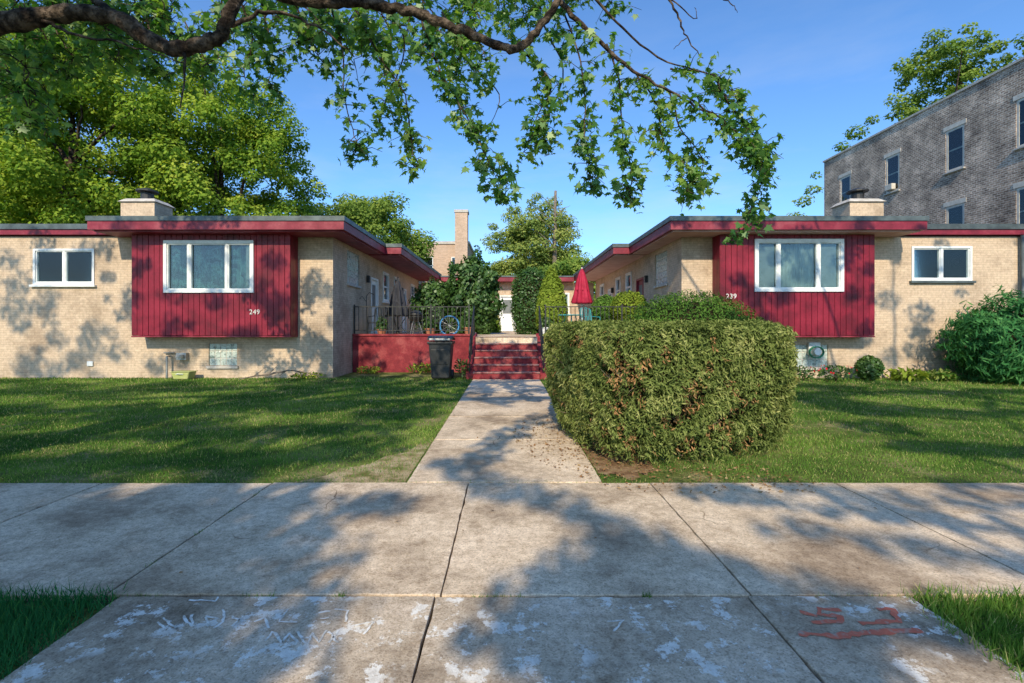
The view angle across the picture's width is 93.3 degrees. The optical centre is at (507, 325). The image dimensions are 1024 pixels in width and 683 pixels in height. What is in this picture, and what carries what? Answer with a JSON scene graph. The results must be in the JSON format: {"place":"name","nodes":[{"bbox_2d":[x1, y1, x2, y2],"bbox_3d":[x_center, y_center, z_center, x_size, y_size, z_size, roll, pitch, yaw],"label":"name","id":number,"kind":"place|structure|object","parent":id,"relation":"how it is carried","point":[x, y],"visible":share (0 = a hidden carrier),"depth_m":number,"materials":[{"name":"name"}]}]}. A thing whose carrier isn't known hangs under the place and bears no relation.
{"place":"outdoors","nodes":[
{"label":"outdoors","id":0,"kind":"place"},
{"bbox_2d":[0,604,106,680],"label":"parkway","id":1,"kind":"structure","parent":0,"point":[31,655],"depth_m":2.40,"materials":[{"name":"grass"},{"name":"soil"}]},
{"bbox_2d":[0,0,784,247],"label":"maple tree","id":2,"kind":"object","parent":1,"relation":"on","point":[52,21],"visible":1,"depth_m":5.57,"materials":[{"name":"green plant"}]},
{"bbox_2d":[0,577,128,679],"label":"grass","id":3,"kind":"structure","parent":0,"point":[17,606],"depth_m":2.47,"materials":[{"name":"green plant"}]},
{"bbox_2d":[0,372,472,483],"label":"lawn","id":4,"kind":"structure","parent":0,"point":[398,375],"depth_m":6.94,"materials":[{"name":"plant"}]},
{"bbox_2d":[171,370,197,378],"bbox_3d":[-9.100,1.389,13.575,0.560,0.222,0.450,0,0,0],"label":"garden tub","id":5,"kind":"object","parent":4,"relation":"on","point":[184,374],"visible":0.98,"depth_m":13.45,"materials":[{"name":"yellow plastic"}]},
{"bbox_2d":[240,366,319,378],"bbox_3d":[-6.306,1.285,13.315,2.214,0.400,0.214,0,0,1],"label":"fallen branch","id":6,"kind":"object","parent":4,"relation":"on","point":[270,373],"visible":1,"depth_m":13.36,"materials":[{"name":"brown wood"}]},
{"bbox_2d":[287,371,324,378],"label":"garden plant","id":7,"kind":"object","parent":4,"relation":"on","point":[300,375],"visible":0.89,"depth_m":13.69,"materials":[{"name":"green plant"}]},
{"bbox_2d":[291,443,429,482],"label":"worn ground","id":8,"kind":"structure","parent":4,"relation":"on","point":[387,478],"depth_m":4.99,"materials":[{"name":"beige soil"}]},
{"bbox_2d":[356,365,379,373],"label":"garden plant","id":9,"kind":"object","parent":4,"relation":"on","point":[363,370],"visible":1,"depth_m":15.20,"materials":[{"name":"green plant"}]},
{"bbox_2d":[405,362,430,372],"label":"garden plant","id":10,"kind":"object","parent":4,"relation":"on","point":[422,370],"visible":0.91,"depth_m":15.21,"materials":[{"name":"green plant"}]},
{"bbox_2d":[427,336,454,378],"bbox_3d":[-1.830,0.888,13.484,0.700,1.224,0.848,0,0,0],"label":"wheeled bin","id":11,"kind":"object","parent":4,"relation":"on","point":[441,352],"visible":1,"depth_m":13.14,"materials":[{"name":"plastic"}]},
{"bbox_2d":[454,358,471,377],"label":"garden plant","id":12,"kind":"object","parent":4,"relation":"on","point":[462,369],"visible":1,"depth_m":13.88,"materials":[{"name":"green plant"}]},
{"bbox_2d":[413,608,433,681],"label":"apron bed","id":13,"kind":"object","parent":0,"point":[424,640],"depth_m":2.35,"materials":[{"name":"soil"}]},
{"bbox_2d":[0,596,1023,682],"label":"driveway apron","id":14,"kind":"object","parent":13,"relation":"on","point":[749,639],"visible":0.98,"depth_m":2.28,"materials":[{"name":"concrete"}]},
{"bbox_2d":[157,597,623,643],"bbox_3d":[-0.590,1.494,2.398,2.351,0.001,0.342,0,0,5],"label":"chalk scribble","id":15,"kind":"object","parent":14,"relation":"on","point":[185,619],"visible":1,"depth_m":2.42,"materials":[{"name":"white paint"}]},
{"bbox_2d":[798,606,923,638],"bbox_3d":[1.728,1.494,2.436,0.642,0.001,0.270,0,0,0],"label":"utility marking","id":16,"kind":"object","parent":14,"relation":"on","point":[894,612],"visible":1,"depth_m":2.38,"materials":[{"name":"red paint"}]},
{"bbox_2d":[402,332,543,342],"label":"courtyard terrace","id":17,"kind":"structure","parent":0,"point":[505,337],"depth_m":15.00,"materials":[{"name":"concrete"}]},
{"bbox_2d":[361,292,373,333],"bbox_3d":[-4.741,-0.391,16.300,0.492,1.482,0.024,0,0,0],"label":"plant hook","id":18,"kind":"object","parent":17,"relation":"on","point":[366,310],"visible":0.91,"depth_m":16.29,"materials":[{"name":"black metal"}]},
{"bbox_2d":[367,307,387,333],"bbox_3d":[-4.423,-0.157,16.571,0.566,1.015,0.590,0,0,-42],"label":"patio chair","id":19,"kind":"object","parent":17,"relation":"on","point":[377,318],"visible":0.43,"depth_m":16.41,"materials":[{"name":"black metal"}]},
{"bbox_2d":[374,316,387,333],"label":"potted plant","id":20,"kind":"object","parent":17,"relation":"on","point":[380,325],"visible":0.91,"depth_m":16.05,"materials":[{"name":"green plant"}]},
{"bbox_2d":[385,315,407,333],"bbox_3d":[-3.750,-0.001,16.500,0.860,0.718,0.860,0,0,0],"label":"patio table","id":21,"kind":"object","parent":17,"relation":"on","point":[395,322],"visible":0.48,"depth_m":16.31,"materials":[{"name":"black metal"}]},
{"bbox_2d":[387,277,408,333],"bbox_3d":[-3.850,-0.695,17.000,0.805,2.090,0.697,0,0,0],"label":"patio umbrella","id":22,"kind":"object","parent":17,"relation":"on","point":[397,297],"visible":0.77,"depth_m":16.88,"materials":[{"name":"black fabric"}]},
{"bbox_2d":[408,310,422,333],"bbox_3d":[-3.087,-0.086,16.300,0.556,0.879,0.522,0,0,0],"label":"kettle grill","id":23,"kind":"object","parent":17,"relation":"on","point":[415,315],"visible":0.86,"depth_m":16.12,"materials":[{"name":"black metal"}]},
{"bbox_2d":[423,319,437,333],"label":"potted plant","id":24,"kind":"object","parent":17,"relation":"on","point":[434,325],"visible":0.7,"depth_m":16.25,"materials":[{"name":"green plant"}]},
{"bbox_2d":[408,276,452,333],"bbox_3d":[-2.975,-0.717,20.442,2.294,2.760,2.520,0,0,9],"label":"leafy shrub","id":25,"kind":"object","parent":17,"relation":"on","point":[427,294],"visible":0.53,"depth_m":19.72,"materials":[{"name":"green plant"}]},
{"bbox_2d":[428,307,445,331],"bbox_3d":[-2.512,-0.157,17.238,0.566,1.015,0.590,0,0,-17],"label":"patio chair","id":26,"kind":"object","parent":17,"relation":"on","point":[437,316],"visible":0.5,"depth_m":17.47,"materials":[{"name":"black metal"}]},
{"bbox_2d":[440,315,459,333],"bbox_3d":[-1.950,0.001,16.299,0.698,0.698,0.138,0,0,0],"label":"bicycle wheel","id":27,"kind":"object","parent":17,"relation":"on","point":[453,317],"visible":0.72,"depth_m":16.30,"materials":[{"name":"blue plastic"}]},
{"bbox_2d":[461,311,476,333],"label":"potted plant","id":28,"kind":"object","parent":17,"relation":"on","point":[465,326],"visible":0.53,"depth_m":16.38,"materials":[{"name":"green plant"}]},
{"bbox_2d":[439,245,507,334],"bbox_3d":[-1.358,-1.261,19.519,2.573,4.045,2.592,0,0,-36],"label":"tall shrub","id":29,"kind":"object","parent":17,"relation":"on","point":[476,284],"visible":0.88,"depth_m":18.87,"materials":[{"name":"green plant"}]},
{"bbox_2d":[490,317,501,332],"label":"flowering shrub","id":30,"kind":"object","parent":17,"relation":"on","point":[496,328],"visible":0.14,"depth_m":23.62,"materials":[{"name":"green plant"}]},
{"bbox_2d":[510,266,544,334],"bbox_3d":[0.926,-0.908,19.502,1.671,2.979,1.600,0,0,0],"label":"column shrub","id":31,"kind":"object","parent":17,"relation":"on","point":[526,287],"visible":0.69,"depth_m":18.98,"materials":[{"name":"green plant"}]},
{"bbox_2d":[541,316,553,333],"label":"potted plant","id":32,"kind":"object","parent":17,"relation":"on","point":[543,324],"visible":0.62,"depth_m":16.20,"materials":[{"name":"green plant"}]},
{"bbox_2d":[535,266,567,328],"bbox_3d":[1.665,-0.938,17.996,1.268,2.581,1.248,0,0,0],"label":"cone shrub","id":33,"kind":"object","parent":17,"relation":"on","point":[551,291],"visible":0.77,"depth_m":17.66,"materials":[{"name":"green plant"}]},
{"bbox_2d":[558,314,582,321],"bbox_3d":[2.200,-0.013,16.700,0.920,0.734,0.920,0,0,0],"label":"round table","id":34,"kind":"object","parent":17,"relation":"on","point":[571,315],"visible":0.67,"depth_m":16.60,"materials":[{"name":"teal paint"}]},
{"bbox_2d":[571,266,592,318],"bbox_3d":[2.720,-0.930,17.600,0.805,2.560,0.697,0,0,0],"label":"patio umbrella","id":35,"kind":"object","parent":17,"relation":"on","point":[581,295],"visible":0.85,"depth_m":17.45,"materials":[{"name":"red fabric"}]},
{"bbox_2d":[580,307,595,320],"bbox_3d":[2.881,-0.157,16.935,0.566,1.015,0.590,0,0,-29],"label":"patio chair","id":36,"kind":"object","parent":17,"relation":"on","point":[586,314],"visible":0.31,"depth_m":17.17,"materials":[{"name":"teal paint"}]},
{"bbox_2d":[590,294,615,321],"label":"round shrub","id":37,"kind":"object","parent":17,"relation":"on","point":[605,300],"visible":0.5,"depth_m":17.19,"materials":[{"name":"green plant"}]},
{"bbox_2d":[609,290,646,320],"bbox_3d":[4.247,-0.656,16.805,1.352,1.222,1.102,0,0,0],"label":"round shrub","id":38,"kind":"object","parent":17,"relation":"on","point":[631,298],"visible":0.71,"depth_m":16.50,"materials":[{"name":"green plant"}]},
{"bbox_2d":[407,379,601,484],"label":"front walk","id":39,"kind":"structure","parent":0,"point":[491,414],"depth_m":6.15,"materials":[{"name":"concrete"}]},
{"bbox_2d":[421,276,593,331],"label":"brick house","id":40,"kind":"structure","parent":0,"point":[506,295],"depth_m":28.00,"materials":[{"name":"brick"}]},
{"bbox_2d":[499,295,515,330],"bbox_3d":[0.025,-0.705,28.045,0.950,2.090,0.150,0,0,0],"label":"door","id":41,"kind":"structure","parent":40,"relation":"in","point":[506,322],"depth_m":28.04,"materials":[{"name":"white paint"}]},
{"bbox_2d":[565,293,568,313],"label":"window","id":42,"kind":"structure","parent":40,"relation":"in","point":[567,294],"depth_m":27.96,"materials":[{"name":"white paint"}]},
{"bbox_2d":[0,483,1023,607],"bbox_3d":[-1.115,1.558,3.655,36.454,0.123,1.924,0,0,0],"label":"sidewalk","id":43,"kind":"structure","parent":0,"point":[539,540],"depth_m":3.39,"materials":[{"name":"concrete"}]},
{"bbox_2d":[2,380,1022,598],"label":"grass tufts","id":44,"kind":"object","parent":43,"relation":"on","point":[647,595],"visible":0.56,"depth_m":4.63,"materials":[{"name":"green plant"}]},
{"bbox_2d":[12,0,1023,292],"label":"sky","id":45,"kind":"structure","parent":0,"point":[816,69],"materials":[{"name":"blue"}]},
{"bbox_2d":[540,376,1023,482],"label":"lawn","id":46,"kind":"structure","parent":0,"point":[675,476],"depth_m":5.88,"materials":[{"name":"plant"}]},
{"bbox_2d":[1,391,1023,576],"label":"leaf litter","id":47,"kind":"object","parent":46,"relation":"on","point":[680,487],"visible":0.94,"depth_m":4.97,"materials":[{"name":"brown plant"}]},
{"bbox_2d":[580,442,659,480],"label":"mulch","id":48,"kind":"object","parent":46,"relation":"on","point":[622,469],"visible":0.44,"depth_m":5.26,"materials":[{"name":"brown soil"}]},
{"bbox_2d":[541,318,801,464],"bbox_3d":[2.291,0.716,6.746,3.592,1.653,3.851,0,0,0],"label":"clipped hedge","id":49,"kind":"object","parent":46,"relation":"on","point":[700,383],"visible":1,"depth_m":5.25,"materials":[{"name":"green plant"}]},
{"bbox_2d":[624,289,765,331],"bbox_3d":[4.479,0.373,11.695,3.754,2.511,2.596,0,0,0],"label":"mound shrub","id":50,"kind":"object","parent":46,"relation":"on","point":[696,308],"visible":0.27,"depth_m":11.13,"materials":[{"name":"green plant"}]},
{"bbox_2d":[796,365,818,380],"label":"flowering plant","id":51,"kind":"object","parent":46,"relation":"on","point":[806,373],"visible":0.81,"depth_m":13.10,"materials":[{"name":"green plant"}]},
{"bbox_2d":[813,364,856,380],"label":"flowering plant","id":52,"kind":"object","parent":46,"relation":"on","point":[821,372],"visible":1,"depth_m":13.03,"materials":[{"name":"green plant"}]},
{"bbox_2d":[854,354,884,380],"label":"shrub","id":53,"kind":"object","parent":46,"relation":"on","point":[870,367],"visible":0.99,"depth_m":13.18,"materials":[{"name":"green plant"}]},
{"bbox_2d":[884,367,930,381],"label":"garden plant","id":54,"kind":"object","parent":46,"relation":"on","point":[909,374],"visible":0.95,"depth_m":13.14,"materials":[{"name":"green plant"}]},
{"bbox_2d":[922,367,960,380],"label":"garden plant","id":55,"kind":"object","parent":46,"relation":"on","point":[942,375],"visible":0.87,"depth_m":13.16,"materials":[{"name":"green plant"}]},
{"bbox_2d":[933,283,1023,385],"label":"feathery shrub","id":56,"kind":"object","parent":46,"relation":"on","point":[993,349],"visible":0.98,"depth_m":12.46,"materials":[{"name":"green plant"}]},
{"bbox_2d":[573,188,1023,377],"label":"brick house","id":57,"kind":"structure","parent":0,"point":[854,278],"depth_m":14.00,"materials":[{"name":"brick"}]},
{"bbox_2d":[600,284,603,296],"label":"window","id":58,"kind":"structure","parent":57,"relation":"in","point":[602,285],"depth_m":25.83,"materials":[{"name":"white glass"}]},
{"bbox_2d":[615,276,620,295],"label":"window","id":59,"kind":"structure","parent":57,"relation":"in","point":[617,280],"depth_m":22.12,"materials":[{"name":"white glass"}]},
{"bbox_2d":[625,271,631,291],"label":"window","id":60,"kind":"structure","parent":57,"relation":"in","point":[628,276],"depth_m":20.22,"materials":[{"name":"white paint"}]},
{"bbox_2d":[636,277,643,295],"bbox_3d":[5.095,-0.730,18.375,0.150,2.140,0.950,0,0,0],"label":"door","id":61,"kind":"structure","parent":57,"relation":"in","point":[639,282],"depth_m":18.46,"materials":[{"name":"wood"}]},
{"bbox_2d":[653,251,667,288],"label":"window","id":62,"kind":"structure","parent":57,"relation":"in","point":[661,259],"depth_m":15.90,"materials":[{"name":"glass"}]},
{"bbox_2d":[754,239,843,291],"bbox_3d":[8.140,-1.685,13.563,2.480,1.470,0.225,0,0,0],"label":"window","id":63,"kind":"structure","parent":57,"relation":"in","point":[780,265],"depth_m":13.55,"materials":[{"name":"white glass"}]},
{"bbox_2d":[795,345,830,369],"bbox_3d":[8.750,0.915,14.030,1.200,0.730,0.180,0,0,0],"label":"window","id":64,"kind":"structure","parent":57,"relation":"in","point":[804,359],"depth_m":14.02,"materials":[{"name":"glass"}]},
{"bbox_2d":[808,342,824,357],"bbox_3d":[8.850,0.707,13.865,0.430,0.455,0.230,0,0,0],"label":"hose reel","id":65,"kind":"object","parent":57,"relation":"attached to","point":[814,348],"visible":1,"depth_m":13.82,"materials":[{"name":"white paint"}]},
{"bbox_2d":[909,246,975,282],"bbox_3d":[12.575,-1.765,14.005,1.870,1.070,0.190,0,0,0],"label":"window","id":66,"kind":"structure","parent":57,"relation":"in","point":[929,264],"depth_m":14.04,"materials":[{"name":"glass"}]},
{"bbox_2d":[823,56,1023,223],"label":"apartment building","id":67,"kind":"structure","parent":0,"point":[956,157],"depth_m":21.71,"materials":[{"name":"brick"}]},
{"bbox_2d":[839,170,851,201],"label":"window","id":68,"kind":"structure","parent":67,"relation":"in","point":[845,182],"depth_m":28.63,"materials":[{"name":"blue glass"}]},
{"bbox_2d":[883,148,900,195],"bbox_3d":[20.005,-7.965,25.100,0.190,2.170,1.100,0,0,0],"label":"window","id":69,"kind":"structure","parent":67,"relation":"in","point":[892,162],"depth_m":25.11,"materials":[{"name":"blue glass"}]},
{"bbox_2d":[942,118,965,174],"bbox_3d":[20.005,-7.965,21.600,0.190,2.170,1.100,0,0,0],"label":"window","id":70,"kind":"structure","parent":67,"relation":"in","point":[955,136],"depth_m":21.61,"materials":[{"name":"blue glass"}]},
{"bbox_2d":[943,197,965,223],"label":"window","id":71,"kind":"structure","parent":67,"relation":"in","point":[955,213],"depth_m":21.61,"materials":[{"name":"blue glass"}]},
{"bbox_2d":[1012,92,1023,150],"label":"window","id":72,"kind":"structure","parent":67,"relation":"in","point":[1019,103],"depth_m":18.87,"materials":[{"name":"white glass"}]},
{"bbox_2d":[1013,181,1023,223],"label":"window","id":73,"kind":"structure","parent":67,"relation":"in","point":[1019,191],"depth_m":18.89,"materials":[{"name":"white glass"}]},
{"bbox_2d":[921,604,1023,671],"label":"parkway","id":74,"kind":"structure","parent":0,"point":[986,631],"depth_m":2.41,"materials":[{"name":"plant"}]},
{"bbox_2d":[899,576,1023,682],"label":"grass","id":75,"kind":"structure","parent":74,"relation":"on","point":[1002,618],"depth_m":2.47,"materials":[{"name":"green plant"}]},
{"label":"ground","id":76,"kind":"structure","parent":0,"visible":0},
{"bbox_2d":[1,145,115,223],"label":"broadleaf tree","id":77,"kind":"object","parent":76,"relation":"on","point":[90,153],"depth_m":29.82,"materials":[{"name":"green plant"}]},
{"bbox_2d":[0,29,238,223],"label":"broadleaf tree","id":78,"kind":"object","parent":76,"relation":"on","point":[49,182],"visible":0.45,"depth_m":22.80,"materials":[{"name":"green plant"}]},
{"bbox_2d":[101,52,326,215],"bbox_3d":[-15.863,-6.776,26.663,10.672,16.581,10.527,0,0,0],"label":"broadleaf tree","id":79,"kind":"object","parent":76,"relation":"on","point":[242,148],"visible":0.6,"depth_m":24.89,"materials":[{"name":"green plant"}]},
{"bbox_2d":[0,188,441,378],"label":"brick house","id":80,"kind":"structure","parent":76,"relation":"on","point":[146,284],"depth_m":14.00,"materials":[{"name":"brick"}]},
{"bbox_2d":[29,249,96,286],"bbox_3d":[-12.835,-1.675,14.005,1.890,1.110,0.190,0,0,0],"label":"window","id":81,"kind":"structure","parent":80,"relation":"in","point":[51,267],"depth_m":14.04,"materials":[{"name":"white paint"}]},
{"bbox_2d":[163,240,253,292],"bbox_3d":[-8.325,-1.650,13.563,2.510,1.460,0.225,0,0,0],"label":"window","id":82,"kind":"structure","parent":80,"relation":"in","point":[189,266],"depth_m":13.62,"materials":[{"name":"glass"}]},
{"bbox_2d":[206,344,238,368],"bbox_3d":[-8.240,0.880,14.030,0.920,0.720,0.180,0,0,0],"label":"window","id":83,"kind":"structure","parent":80,"relation":"in","point":[222,356],"depth_m":14.02,"materials":[{"name":"glass"}]},
{"bbox_2d":[347,250,360,288],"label":"window","id":84,"kind":"structure","parent":80,"relation":"in","point":[352,259],"depth_m":15.85,"materials":[{"name":"glass"}]},
{"bbox_2d":[371,277,378,333],"bbox_3d":[-5.095,-0.730,18.375,0.150,2.140,0.950,0,0,0],"label":"door","id":85,"kind":"structure","parent":80,"relation":"in","point":[374,282],"depth_m":18.53,"materials":[{"name":"white paint"}]},
{"bbox_2d":[382,271,389,303],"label":"window","id":86,"kind":"structure","parent":80,"relation":"in","point":[385,275],"depth_m":20.21,"materials":[{"name":"white paint"}]},
{"bbox_2d":[402,289,406,332],"bbox_3d":[-5.095,-0.730,23.650,0.150,2.140,0.900,0,0,0],"label":"door","id":87,"kind":"structure","parent":80,"relation":"in","point":[405,291],"depth_m":23.99,"materials":[{"name":"white paint"}]},
{"bbox_2d":[410,284,414,305],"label":"window","id":88,"kind":"structure","parent":80,"relation":"in","point":[412,286],"depth_m":25.70,"materials":[{"name":"white glass"}]},
{"bbox_2d":[302,190,438,261],"bbox_3d":[-11.363,-4.517,37.211,11.274,12.116,10.957,0,0,-27],"label":"broadleaf tree","id":89,"kind":"object","parent":76,"relation":"on","point":[372,216],"visible":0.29,"depth_m":35.47,"materials":[{"name":"green plant"}]},
{"bbox_2d":[352,334,469,371],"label":"retaining wall","id":90,"kind":"structure","parent":76,"relation":"on","point":[392,352],"depth_m":15.72,"materials":[{"name":"red paint"}]},
{"bbox_2d":[354,304,469,333],"bbox_3d":[-3.125,-0.215,15.820,3.794,0.960,0.044,0,0,0],"label":"iron railing","id":91,"kind":"object","parent":90,"relation":"on","point":[430,306],"visible":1,"depth_m":15.81,"materials":[{"name":"metal"}]},
{"bbox_2d":[419,209,475,331],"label":"brick building","id":92,"kind":"structure","parent":76,"relation":"on","point":[455,251],"depth_m":44.90,"materials":[{"name":"brick"}]},
{"bbox_2d":[423,257,432,266],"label":"window","id":93,"kind":"structure","parent":92,"relation":"in","point":[430,261],"depth_m":45.22,"materials":[{"name":"white paint"}]},
{"bbox_2d":[466,333,546,378],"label":"front steps","id":94,"kind":"structure","parent":76,"relation":"on","point":[506,360],"depth_m":14.16,"materials":[{"name":"red paint"}]},
{"bbox_2d":[469,306,474,372],"bbox_3d":[-1.070,0.380,14.701,0.042,2.041,2.198,0,0,0],"label":"handrail","id":95,"kind":"object","parent":94,"relation":"attached to","point":[472,332],"visible":0.99,"depth_m":14.59,"materials":[{"name":"black metal"}]},
{"bbox_2d":[538,306,543,372],"bbox_3d":[1.030,0.380,14.701,0.042,2.041,2.198,0,0,0],"label":"handrail","id":96,"kind":"object","parent":94,"relation":"attached to","point":[540,335],"visible":0.87,"depth_m":14.51,"materials":[{"name":"black metal"}]},
{"bbox_2d":[480,192,582,275],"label":"sparse tree","id":97,"kind":"object","parent":76,"relation":"on","point":[524,243],"visible":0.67,"depth_m":48.76,"materials":[{"name":"green plant"}]},
{"bbox_2d":[532,190,578,264],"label":"bare tree","id":98,"kind":"object","parent":76,"relation":"on","point":[554,252],"visible":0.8,"depth_m":47.85,"materials":[{"name":"grey plant"}]},
{"bbox_2d":[538,251,595,300],"bbox_3d":[5.192,-2.382,40.438,8.095,7.848,7.661,0,0,0],"label":"broadleaf tree","id":99,"kind":"object","parent":76,"relation":"on","point":[570,267],"visible":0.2,"depth_m":38.86,"materials":[{"name":"green plant"}]},
{"bbox_2d":[786,22,1023,215],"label":"airy tree","id":100,"kind":"object","parent":76,"relation":"on","point":[961,73],"visible":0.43,"depth_m":33.81,"materials":[{"name":"green plant"}]},
{"bbox_3d":[3.105,0.935,15.820,3.850,1.330,0.280,0,0,0],"label":"retaining wall","id":101,"kind":"object","parent":76,"relation":"on","visible":0},
{"bbox_2d":[545,304,652,332],"bbox_3d":[3.125,-0.215,15.820,3.794,0.960,0.044,0,0,0],"label":"iron railing","id":102,"kind":"object","parent":101,"relation":"on","point":[621,306],"visible":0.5,"depth_m":15.80,"materials":[{"name":"metal"}]}
]}

